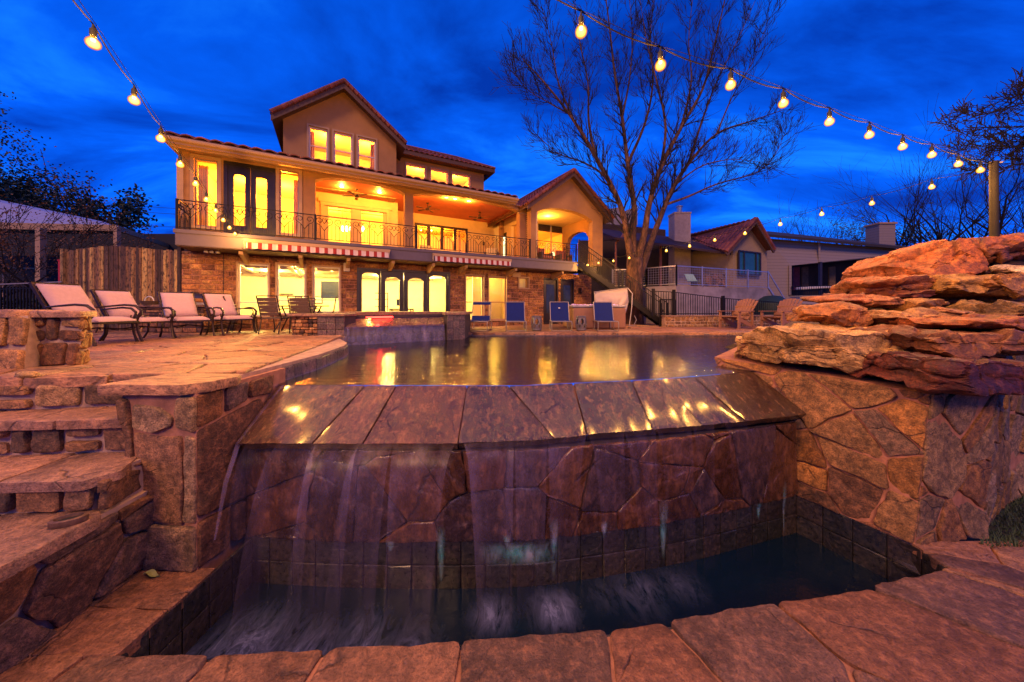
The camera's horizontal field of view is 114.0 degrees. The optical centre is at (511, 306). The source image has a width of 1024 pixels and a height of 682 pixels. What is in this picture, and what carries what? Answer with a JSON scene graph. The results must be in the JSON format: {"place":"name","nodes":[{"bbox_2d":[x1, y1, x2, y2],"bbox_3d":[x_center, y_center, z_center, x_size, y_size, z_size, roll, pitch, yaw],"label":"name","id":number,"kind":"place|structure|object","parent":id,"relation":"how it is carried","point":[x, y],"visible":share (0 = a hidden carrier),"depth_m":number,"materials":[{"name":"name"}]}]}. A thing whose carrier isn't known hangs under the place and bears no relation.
{"place":"outdoors","nodes":[
{"label":"outdoors","id":0,"kind":"place"},
{"bbox_2d":[14,371,39,378],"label":"pale stone","id":1,"kind":"object","parent":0,"point":[27,374],"visible":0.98,"depth_m":3.21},
{"bbox_2d":[0,328,341,387],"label":"terrace","id":2,"kind":"structure","parent":0,"point":[115,356],"depth_m":4.65,"materials":[{"name":"stone"}]},
{"bbox_2d":[0,281,62,309],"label":"iron fence","id":3,"kind":"object","parent":2,"relation":"on","point":[5,297],"visible":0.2,"depth_m":9.40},
{"bbox_2d":[0,309,96,369],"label":"stone parapet","id":4,"kind":"structure","parent":2,"relation":"on","point":[32,338],"depth_m":3.87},
{"bbox_2d":[28,282,143,345],"bbox_3d":[-7.843,0.126,6.155,1.210,1.131,0.805,0,0,-1],"label":"lounge chair","id":5,"kind":"object","parent":2,"relation":"on","point":[67,297],"visible":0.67,"depth_m":6.08,"materials":[{"name":"fabric"}]},
{"bbox_2d":[60,246,183,330],"bbox_3d":[-11.278,-0.380,9.600,3.640,2.760,0.164,0,0,3],"label":"wooden fence","id":6,"kind":"object","parent":2,"relation":"on","point":[141,274],"visible":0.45,"depth_m":9.53,"materials":[{"name":"brown wood"}]},
{"bbox_2d":[90,289,176,341],"bbox_3d":[-7.888,0.167,6.942,1.121,1.048,0.746,0,0,5],"label":"lounge chair","id":7,"kind":"object","parent":2,"relation":"on","point":[111,297],"visible":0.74,"depth_m":6.84,"materials":[{"name":"fabric"}]},
{"bbox_2d":[157,292,215,337],"bbox_3d":[-7.569,0.167,7.700,1.121,1.048,0.746,0,0,29],"label":"lounge chair","id":8,"kind":"object","parent":2,"relation":"on","point":[182,304],"visible":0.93,"depth_m":7.72,"materials":[{"name":"fabric"}]},
{"bbox_2d":[138,305,236,332],"bbox_3d":[-9.027,0.310,9.165,2.302,0.740,0.821,0,0,4],"label":"lounge chair","id":9,"kind":"object","parent":2,"relation":"on","point":[184,329],"visible":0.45,"depth_m":8.89,"materials":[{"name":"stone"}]},
{"bbox_2d":[201,293,256,335],"bbox_3d":[-7.175,0.167,8.418,1.121,1.048,0.746,0,0,24],"label":"lounge chair","id":10,"kind":"object","parent":2,"relation":"on","point":[220,305],"visible":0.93,"depth_m":8.40,"materials":[{"name":"fabric"}]},
{"bbox_2d":[256,295,292,333],"bbox_3d":[-6.038,0.199,8.500,0.528,0.966,0.668,0,0,0],"label":"dining chair","id":11,"kind":"object","parent":2,"relation":"on","point":[266,305],"visible":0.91,"depth_m":8.27,"materials":[{"name":"brown metal"}]},
{"bbox_2d":[204,336,346,377],"bbox_3d":[-8.920,1.055,7.609,12.160,0.690,8.618,0,0,0],"label":"pool coping","id":12,"kind":"object","parent":2,"relation":"on","point":[326,348],"visible":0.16,"depth_m":4.87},
{"bbox_2d":[287,311,471,344],"bbox_3d":[-3.351,0.716,9.401,4.104,1.168,3.102,0,0,0],"label":"raised spa","id":13,"kind":"object","parent":12,"relation":"on","point":[365,327],"visible":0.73,"depth_m":8.63,"materials":[{"name":"stone"}]},
{"bbox_2d":[287,296,320,333],"bbox_3d":[-5.420,0.199,8.700,0.528,0.966,0.668,0,0,-6],"label":"dining chair","id":14,"kind":"object","parent":2,"relation":"on","point":[294,307],"visible":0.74,"depth_m":8.44,"materials":[{"name":"brown metal"}]},
{"bbox_2d":[282,334,741,380],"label":"pool wall","id":15,"kind":"structure","parent":0,"point":[299,369],"depth_m":5.21,"materials":[{"name":"stone"}]},
{"bbox_2d":[0,0,1023,387],"label":"sky","id":16,"kind":"structure","parent":0,"point":[208,69],"materials":[{"name":"blue"}]},
{"bbox_2d":[278,336,751,384],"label":"pool water","id":17,"kind":"structure","parent":0,"point":[511,360],"depth_m":5.61,"materials":[{"name":"blue liquid"}]},
{"bbox_2d":[121,495,945,661],"bbox_3d":[0.608,2.727,3.099,6.748,0.786,1.464,0,0,-7],"label":"catch basin","id":18,"kind":"object","parent":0,"point":[213,597],"visible":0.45,"depth_m":3.37,"materials":[{"name":"tile"}]},
{"bbox_2d":[236,372,805,556],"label":"waterfall wall","id":19,"kind":"structure","parent":18,"relation":"on","point":[364,464],"depth_m":3.46,"materials":[{"name":"stone"}]},
{"bbox_2d":[185,532,890,659],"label":"basin water","id":20,"kind":"structure","parent":0,"point":[256,618],"depth_m":3.17,"materials":[{"name":"liquid"}]},
{"bbox_2d":[468,322,767,334],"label":"patio","id":21,"kind":"structure","parent":0,"point":[647,329],"depth_m":11.22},
{"bbox_2d":[470,302,491,330],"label":"chair","id":22,"kind":"object","parent":21,"relation":"on","point":[482,319],"visible":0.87,"depth_m":11.72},
{"bbox_2d":[506,302,526,330],"bbox_3d":[0.125,0.309,11.529,0.685,1.006,1.372,0,0,-1],"label":"sun lounger","id":23,"kind":"object","parent":21,"relation":"on","point":[515,312],"visible":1,"depth_m":11.79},
{"bbox_2d":[531,316,541,330],"bbox_3d":[0.834,0.546,11.300,0.389,0.502,0.389,0,0,0],"label":"garden stool","id":24,"kind":"object","parent":21,"relation":"on","point":[538,326],"visible":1,"depth_m":11.16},
{"bbox_2d":[549,302,571,330],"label":"chair","id":25,"kind":"object","parent":21,"relation":"on","point":[560,315],"visible":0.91,"depth_m":11.79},
{"bbox_2d":[575,316,586,330],"bbox_3d":[2.347,0.546,11.300,0.389,0.502,0.389,0,0,0],"label":"garden stool","id":26,"kind":"object","parent":21,"relation":"on","point":[580,326],"visible":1,"depth_m":11.16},
{"bbox_2d":[563,304,626,328],"bbox_3d":[3.131,0.329,12.950,2.060,0.941,1.660,0,0,-6],"label":"hot tub","id":27,"kind":"object","parent":21,"relation":"on","point":[619,312],"visible":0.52,"depth_m":12.17,"materials":[{"name":"brown plastic"}]},
{"bbox_2d":[594,288,628,309],"bbox_3d":[3.798,-0.039,12.710,1.507,1.419,0.288,0,0,-15],"label":"tub cover","id":28,"kind":"object","parent":27,"relation":"attached to","point":[617,296],"visible":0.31,"depth_m":12.68,"materials":[{"name":"beige fabric"}]},
{"bbox_2d":[592,302,618,331],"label":"chair","id":29,"kind":"object","parent":21,"relation":"on","point":[603,312],"visible":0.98,"depth_m":11.79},
{"bbox_2d":[577,239,667,324],"bbox_3d":[4.867,-1.043,14.919,3.803,3.903,1.013,0,0,9],"label":"iron stair","id":30,"kind":"object","parent":21,"relation":"on","point":[604,282],"visible":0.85,"depth_m":14.58,"materials":[{"name":"black metal"}]},
{"bbox_2d":[489,0,822,324],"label":"bare tree","id":31,"kind":"object","parent":21,"relation":"on","point":[636,264],"visible":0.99,"depth_m":15.41,"materials":[{"name":"brown plant"}]},
{"bbox_2d":[661,315,785,326],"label":"garden wall","id":32,"kind":"structure","parent":21,"relation":"on","point":[690,320],"depth_m":13.41,"materials":[{"name":"stone"}]},
{"bbox_2d":[652,289,811,314],"bbox_3d":[10.229,-0.202,14.205,9.219,1.084,0.156,0,0,-9],"label":"picket fence","id":33,"kind":"object","parent":32,"relation":"on","point":[674,302],"visible":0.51,"depth_m":13.78,"materials":[{"name":"black metal"}]},
{"bbox_2d":[719,299,757,328],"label":"adirondack chair","id":34,"kind":"object","parent":21,"relation":"on","point":[742,312],"visible":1,"depth_m":12.61,"materials":[{"name":"brown wood"}]},
{"bbox_2d":[753,295,791,314],"bbox_3d":[13.286,0.050,17.000,1.700,1.300,1.657,0,0,0],"label":"covered grill","id":35,"kind":"object","parent":21,"relation":"on","point":[772,304],"visible":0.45,"depth_m":16.56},
{"bbox_2d":[758,298,802,326],"bbox_3d":[9.877,0.253,12.213,1.073,1.149,0.896,0,0,-17],"label":"adirondack chair","id":36,"kind":"object","parent":21,"relation":"on","point":[784,307],"visible":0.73,"depth_m":12.36,"materials":[{"name":"brown wood"}]},
{"bbox_2d":[853,498,1023,543],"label":"ground","id":37,"kind":"structure","parent":0,"point":[992,527],"depth_m":3.62,"materials":[{"name":"plant"}]},
{"bbox_2d":[0,380,154,673],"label":"stone steps","id":38,"kind":"structure","parent":37,"relation":"on","point":[62,451],"depth_m":2.61,"materials":[{"name":"stone"}]},
{"bbox_2d":[47,512,88,528],"bbox_3d":[-3.253,1.567,2.441,0.200,0.055,0.124,0,0,-25],"label":"step light","id":39,"kind":"object","parent":38,"relation":"on","point":[68,520],"visible":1,"depth_m":2.42,"materials":[{"name":"metal"}]},
{"bbox_2d":[0,540,1023,681],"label":"basin coping","id":40,"kind":"object","parent":37,"relation":"on","point":[959,617],"visible":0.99,"depth_m":2.27,"materials":[{"name":"stone"}]},
{"bbox_2d":[97,368,285,571],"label":"stone pier","id":41,"kind":"structure","parent":40,"relation":"on","point":[183,433],"depth_m":2.95,"materials":[{"name":"stone"}]},
{"bbox_2d":[714,331,1023,544],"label":"retaining wall","id":42,"kind":"structure","parent":37,"relation":"on","point":[901,461],"depth_m":3.59,"materials":[{"name":"stone"}]},
{"bbox_2d":[734,323,913,373],"bbox_3d":[4.247,0.540,4.630,1.777,0.674,1.552,0,0,0],"label":"boulder","id":43,"kind":"object","parent":42,"relation":"on","point":[839,347],"visible":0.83,"depth_m":4.16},
{"bbox_2d":[786,301,873,326],"bbox_3d":[4.636,0.122,4.953,0.839,0.407,0.883,0,0,0],"label":"boulder","id":44,"kind":"object","parent":43,"relation":"on","point":[841,313],"visible":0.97,"depth_m":4.60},
{"bbox_2d":[800,292,872,302],"bbox_3d":[5.110,-0.113,5.288,0.656,0.247,0.848,0,0,0],"label":"boulder","id":45,"kind":"object","parent":44,"relation":"on","point":[830,297],"visible":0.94,"depth_m":5.06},
{"bbox_2d":[726,260,1023,348],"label":"rockery mound","id":46,"kind":"object","parent":42,"relation":"on","point":[1016,263],"visible":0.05,"depth_m":5.57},
{"bbox_2d":[841,238,988,279],"bbox_3d":[7.162,-0.721,5.987,1.497,0.896,1.474,0,0,0],"label":"boulder","id":47,"kind":"object","parent":46,"relation":"on","point":[947,257],"visible":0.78,"depth_m":5.56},
{"bbox_2d":[928,274,996,297],"bbox_3d":[6.889,-0.314,5.326,0.903,0.409,1.018,0,0,0],"label":"boulder","id":48,"kind":"object","parent":46,"relation":"on","point":[955,285],"visible":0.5,"depth_m":4.97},
{"bbox_2d":[909,234,1023,263],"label":"boulder","id":49,"kind":"object","parent":46,"relation":"on","point":[1001,249],"visible":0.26,"depth_m":5.42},
{"bbox_2d":[989,160,1003,265],"bbox_3d":[8.027,-0.564,5.528,0.116,3.728,0.161,0,0,27],"label":"wooden pole","id":50,"kind":"object","parent":46,"relation":"on","point":[994,221],"visible":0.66,"depth_m":5.52,"materials":[{"name":"brown wood"}]},
{"bbox_2d":[557,0,991,172],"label":"string light","id":51,"kind":"object","parent":50,"relation":"hanging from","point":[660,63],"visible":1,"depth_m":3.44,"materials":[{"name":"glass"}]},
{"bbox_2d":[586,166,988,265],"bbox_3d":[5.651,-2.105,10.299,0.380,0.659,10.625,0,0,-29],"label":"string light","id":52,"kind":"object","parent":50,"relation":"hanging from","point":[931,186],"visible":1,"depth_m":7.67,"materials":[{"name":"black rubber"}]},
{"bbox_2d":[996,273,1023,276],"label":"boulder","id":53,"kind":"object","parent":46,"relation":"on","point":[1010,274],"visible":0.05,"depth_m":5.09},
{"bbox_2d":[981,264,1023,273],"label":"boulder","id":54,"kind":"object","parent":53,"relation":"on","point":[1002,268],"visible":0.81,"depth_m":5.24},
{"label":"boulder","id":55,"kind":"object","parent":46,"relation":"on","visible":0},
{"bbox_2d":[848,294,904,307],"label":"boulder","id":56,"kind":"object","parent":55,"relation":"on","point":[878,301],"visible":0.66,"depth_m":4.88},
{"bbox_2d":[847,351,1023,396],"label":"boulder","id":57,"kind":"object","parent":42,"relation":"on","point":[937,374],"visible":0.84,"depth_m":3.21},
{"bbox_2d":[849,324,1023,358],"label":"boulder","id":58,"kind":"object","parent":57,"relation":"on","point":[976,344],"visible":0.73,"depth_m":3.59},
{"bbox_2d":[867,307,961,328],"bbox_3d":[5.476,0.150,4.799,1.216,0.309,1.002,0,0,0],"label":"boulder","id":59,"kind":"object","parent":58,"relation":"on","point":[879,316],"visible":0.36,"depth_m":4.43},
{"bbox_2d":[882,298,949,310],"bbox_3d":[5.870,-0.029,4.897,0.549,0.199,0.647,0,0,0],"label":"boulder","id":60,"kind":"object","parent":59,"relation":"on","point":[917,302],"visible":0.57,"depth_m":4.64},
{"bbox_2d":[875,289,935,298],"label":"boulder","id":61,"kind":"object","parent":60,"relation":"on","point":[906,294],"visible":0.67,"depth_m":4.99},
{"bbox_2d":[829,274,936,294],"bbox_3d":[6.108,-0.340,5.513,1.092,0.379,0.984,0,0,0],"label":"boulder","id":62,"kind":"object","parent":61,"relation":"on","point":[869,285],"visible":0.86,"depth_m":5.19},
{"bbox_2d":[927,307,975,313],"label":"boulder","id":63,"kind":"object","parent":59,"relation":"on","point":[947,310],"visible":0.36,"depth_m":4.40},
{"bbox_2d":[884,313,1023,330],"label":"boulder","id":64,"kind":"object","parent":58,"relation":"on","point":[970,321],"visible":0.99,"depth_m":3.94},
{"bbox_2d":[944,299,1023,315],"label":"boulder","id":65,"kind":"object","parent":42,"relation":"on","point":[1000,306],"visible":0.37,"depth_m":4.44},
{"bbox_2d":[940,273,1023,302],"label":"boulder","id":66,"kind":"object","parent":65,"relation":"on","point":[1010,289],"visible":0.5,"depth_m":4.80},
{"bbox_2d":[927,67,1023,188],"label":"overhanging tree","id":67,"kind":"object","parent":37,"relation":"on","point":[1010,143],"visible":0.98,"depth_m":7.49,"materials":[{"name":"black plant"}]},
{"bbox_2d":[977,495,1023,547],"bbox_3d":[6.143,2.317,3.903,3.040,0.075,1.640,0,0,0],"label":"bush","id":68,"kind":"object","parent":37,"relation":"on","point":[996,541],"depth_m":3.51,"materials":[{"name":"green plant"}]},
{"bbox_3d":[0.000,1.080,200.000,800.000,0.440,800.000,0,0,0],"label":"ground","id":69,"kind":"structure","parent":0,"visible":0},
{"bbox_2d":[0,91,115,233],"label":"oak tree","id":70,"kind":"object","parent":69,"relation":"on","point":[9,181],"visible":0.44,"depth_m":27.61,"materials":[{"name":"green plant"}]},
{"bbox_2d":[0,189,153,298],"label":"tree","id":71,"kind":"object","parent":69,"relation":"on","point":[19,248],"visible":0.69,"depth_m":11.14,"materials":[{"name":"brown plant"}]},
{"bbox_2d":[0,146,157,307],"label":"tree","id":72,"kind":"object","parent":69,"relation":"on","point":[5,268],"visible":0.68,"depth_m":10.69,"materials":[{"name":"brown plant"}]},
{"bbox_2d":[1,178,163,233],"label":"oak tree","id":73,"kind":"object","parent":69,"relation":"on","point":[129,208],"visible":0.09,"depth_m":31.68,"materials":[{"name":"green plant"}]},
{"bbox_2d":[0,200,168,307],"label":"patio cover","id":74,"kind":"object","parent":69,"relation":"on","point":[39,218],"visible":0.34,"depth_m":14.13,"materials":[{"name":"grey"}]},
{"bbox_2d":[0,234,187,308],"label":"dark shed","id":75,"kind":"structure","parent":69,"relation":"on","point":[169,239],"depth_m":20.00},
{"bbox_2d":[163,78,614,329],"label":"house","id":76,"kind":"structure","parent":69,"relation":"on","point":[251,189],"depth_m":12.81,"materials":[{"name":"paint"}]},
{"bbox_2d":[72,0,242,248],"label":"string light","id":77,"kind":"object","parent":76,"relation":"hanging from","point":[92,41],"visible":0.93,"depth_m":3.39,"materials":[{"name":"glass"}]},
{"bbox_2d":[199,165,208,225],"bbox_3d":[-9.175,-3.118,9.903,0.220,2.165,0.047,0,0,-29],"label":"curtain","id":78,"kind":"object","parent":76,"relation":"hanging from","point":[204,174],"visible":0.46,"depth_m":9.90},
{"bbox_2d":[195,158,216,226],"bbox_3d":[-8.871,-3.292,9.686,0.505,1.942,0.070,0,0,-29],"label":"window","id":79,"kind":"structure","parent":76,"relation":"in","point":[196,160],"depth_m":9.59,"materials":[{"name":"white glass"}]},
{"bbox_2d":[228,165,250,234],"bbox_3d":[-8.186,-3.123,9.990,0.531,2.196,0.132,0,0,-29],"label":"door","id":80,"kind":"structure","parent":76,"relation":"in","point":[233,170],"depth_m":10.01,"materials":[{"name":"brown wood"}]},
{"bbox_2d":[236,261,269,316],"bbox_3d":[-7.876,-0.521,10.152,0.829,1.673,0.165,0,0,-29],"label":"window","id":81,"kind":"structure","parent":76,"relation":"in","point":[238,263],"depth_m":10.04,"materials":[{"name":"white paint"}]},
{"bbox_2d":[251,168,271,235],"bbox_3d":[-7.713,-3.123,10.248,0.531,2.196,0.132,0,0,-29],"label":"door","id":82,"kind":"structure","parent":76,"relation":"in","point":[255,173],"depth_m":10.27,"materials":[{"name":"brown wood"}]},
{"bbox_2d":[280,170,298,234],"bbox_3d":[-7.112,-3.319,10.646,0.516,2.009,0.070,0,0,-29],"label":"window","id":83,"kind":"structure","parent":76,"relation":"in","point":[280,170],"depth_m":10.61,"materials":[{"name":"white wood"}]},
{"bbox_2d":[275,262,306,314],"bbox_3d":[-7.027,-0.561,10.615,0.844,1.650,0.165,0,0,-29],"label":"window","id":84,"kind":"structure","parent":76,"relation":"in","point":[277,264],"depth_m":10.48,"materials":[{"name":"white paint"}]},
{"bbox_2d":[294,180,297,233],"bbox_3d":[-7.102,-3.118,11.031,0.230,2.165,0.048,0,0,-29],"label":"curtain","id":85,"kind":"object","parent":76,"relation":"hanging from","point":[295,197],"visible":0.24,"depth_m":11.01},
{"bbox_2d":[243,238,389,257],"bbox_3d":[-5.691,-1.741,10.052,3.823,0.278,0.172,0,0,-29],"label":"awning","id":86,"kind":"object","parent":76,"relation":"attached to","point":[297,246],"visible":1,"depth_m":9.87,"materials":[{"name":"multicoloured fabric"}]},
{"bbox_2d":[307,123,329,160],"bbox_3d":[-7.146,-6.011,12.281,0.723,1.299,0.165,0,0,-29],"label":"window","id":87,"kind":"structure","parent":76,"relation":"in","point":[309,128],"depth_m":12.27,"materials":[{"name":"white paint"}]},
{"bbox_2d":[312,265,340,312],"bbox_3d":[-6.166,-0.578,11.084,0.854,1.604,0.165,0,0,-29],"label":"window","id":88,"kind":"structure","parent":76,"relation":"in","point":[313,266],"depth_m":11.12,"materials":[{"name":"white paint"}]},
{"bbox_2d":[321,281,337,298],"bbox_3d":[-7.274,-0.700,13.797,1.124,0.700,0.060,0,0,-29],"label":"television","id":89,"kind":"object","parent":76,"relation":"attached to","point":[329,289],"visible":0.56,"depth_m":13.67,"materials":[{"name":"grey glass"}]},
{"bbox_2d":[327,205,351,242],"bbox_3d":[-6.818,-3.052,13.163,0.896,1.834,0.070,0,0,-29],"label":"window","id":90,"kind":"structure","parent":76,"relation":"in","point":[350,209],"depth_m":13.22,"materials":[{"name":"white wood"}]},
{"bbox_2d":[332,129,353,164],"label":"window","id":91,"kind":"structure","parent":76,"relation":"in","point":[333,133],"depth_m":12.65,"materials":[{"name":"white paint"}]},
{"bbox_2d":[356,134,377,170],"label":"window","id":92,"kind":"structure","parent":76,"relation":"in","point":[358,136],"depth_m":13.09,"materials":[{"name":"white paint"}]},
{"bbox_2d":[360,210,383,245],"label":"window","id":93,"kind":"structure","parent":76,"relation":"in","point":[361,213],"depth_m":13.62,"materials":[{"name":"white wood"}]},
{"bbox_2d":[381,271,403,310],"bbox_3d":[-4.339,-0.291,12.088,0.788,1.983,0.112,0,0,-29],"label":"door","id":94,"kind":"structure","parent":76,"relation":"in","point":[384,274],"depth_m":12.13,"materials":[{"name":"brown wood"}]},
{"bbox_2d":[404,272,426,310],"bbox_3d":[-3.609,-0.291,12.486,0.860,1.983,0.112,0,0,-29],"label":"door","id":95,"kind":"structure","parent":76,"relation":"in","point":[407,275],"depth_m":12.47,"materials":[{"name":"brown wood"}]},
{"bbox_2d":[415,223,467,252],"bbox_3d":[-3.442,-2.998,16.348,2.636,1.956,0.130,0,0,-29],"label":"sliding door","id":96,"kind":"structure","parent":76,"relation":"in","point":[416,224],"depth_m":16.33,"materials":[{"name":"brown metal"}]},
{"bbox_2d":[432,253,511,265],"bbox_3d":[-1.402,-1.741,12.390,3.120,0.278,0.172,0,0,-29],"label":"awning","id":97,"kind":"object","parent":76,"relation":"attached to","point":[469,259],"visible":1,"depth_m":12.25,"materials":[{"name":"multicoloured fabric"}]},
{"bbox_2d":[465,274,484,319],"bbox_3d":[-1.540,-0.364,13.606,0.865,1.908,0.165,0,0,-29],"label":"window","id":98,"kind":"structure","parent":76,"relation":"in","point":[466,275],"depth_m":13.73,"materials":[{"name":"white wood"}]},
{"bbox_2d":[488,276,506,320],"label":"window","id":99,"kind":"structure","parent":76,"relation":"in","point":[497,277],"depth_m":14.23,"materials":[{"name":"white wood"}]},
{"bbox_2d":[543,278,557,323],"bbox_3d":[1.776,-0.279,15.434,0.820,2.119,0.130,0,0,-29],"label":"door","id":100,"kind":"structure","parent":76,"relation":"in","point":[550,291],"depth_m":15.39,"materials":[{"name":"brown wood"}]},
{"bbox_2d":[560,279,573,323],"bbox_3d":[2.609,-0.275,15.888,0.802,2.109,0.130,0,0,-29],"label":"door","id":101,"kind":"structure","parent":76,"relation":"in","point":[567,286],"depth_m":15.91,"materials":[{"name":"grey wood"}]},
{"bbox_2d":[578,205,775,323],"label":"neighbour house","id":102,"kind":"structure","parent":69,"relation":"on","point":[738,249],"depth_m":19.52,"materials":[{"name":"beige paint"}]},
{"bbox_2d":[613,264,784,297],"bbox_3d":[10.447,-0.533,16.941,10.392,2.910,1.984,0,0,-8],"label":"deck railing","id":103,"kind":"object","parent":102,"relation":"on","point":[725,278],"visible":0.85,"depth_m":16.65,"materials":[{"name":"grey metal"}]},
{"bbox_2d":[738,250,760,275],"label":"window","id":104,"kind":"structure","parent":102,"relation":"in","point":[747,260],"depth_m":19.09,"materials":[{"name":"blue glass"}]},
{"bbox_2d":[763,188,893,243],"bbox_3d":[30.014,-5.618,32.452,11.294,13.643,11.078,0,0,41],"label":"bare tree","id":105,"kind":"object","parent":69,"relation":"on","point":[808,221],"visible":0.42,"depth_m":32.02,"materials":[{"name":"brown plant"}]},
{"bbox_2d":[767,222,908,305],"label":"house","id":106,"kind":"structure","parent":69,"relation":"on","point":[790,263],"depth_m":22.24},
{"bbox_2d":[791,285,831,295],"bbox_3d":[20.896,-1.069,20.800,6.868,0.728,0.050,0,0,0],"label":"porch railing","id":107,"kind":"object","parent":106,"relation":"attached to","point":[809,290],"visible":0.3,"depth_m":20.79,"materials":[{"name":"black metal"}]},
{"bbox_2d":[782,195,896,244],"bbox_3d":[33.121,-5.002,35.550,10.083,12.409,10.639,0,0,0],"label":"bare tree","id":108,"kind":"object","parent":69,"relation":"on","point":[843,224],"visible":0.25,"depth_m":33.06,"materials":[{"name":"brown plant"}]},
{"bbox_2d":[814,193,961,245],"bbox_3d":[35.745,-5.047,32.539,12.564,12.499,8.702,0,0,-28],"label":"bare tree","id":109,"kind":"object","parent":69,"relation":"on","point":[854,237],"visible":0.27,"depth_m":31.71,"materials":[{"name":"brown plant"}]},
{"bbox_2d":[791,156,1001,245],"bbox_3d":[42.065,-6.839,37.635,14.611,16.083,12.898,0,0,0],"label":"bare tree","id":110,"kind":"object","parent":69,"relation":"on","point":[903,219],"visible":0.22,"depth_m":38.07,"materials":[{"name":"brown plant"}]},
{"bbox_2d":[813,87,1023,245],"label":"bare tree","id":111,"kind":"object","parent":69,"relation":"on","point":[918,225],"visible":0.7,"depth_m":29.22,"materials":[{"name":"brown plant"}]},
{"bbox_2d":[824,93,1023,243],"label":"bare tree","id":112,"kind":"object","parent":69,"relation":"on","point":[935,231],"visible":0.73,"depth_m":27.88,"materials":[{"name":"brown plant"}]},
{"bbox_2d":[904,117,1023,239],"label":"bare tree","id":113,"kind":"object","parent":69,"relation":"on","point":[1002,218],"visible":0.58,"depth_m":24.94,"materials":[{"name":"brown plant"}]},
{"bbox_2d":[909,117,1023,240],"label":"bare tree","id":114,"kind":"object","parent":69,"relation":"on","point":[1013,219],"visible":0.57,"depth_m":25.29,"materials":[{"name":"brown plant"}]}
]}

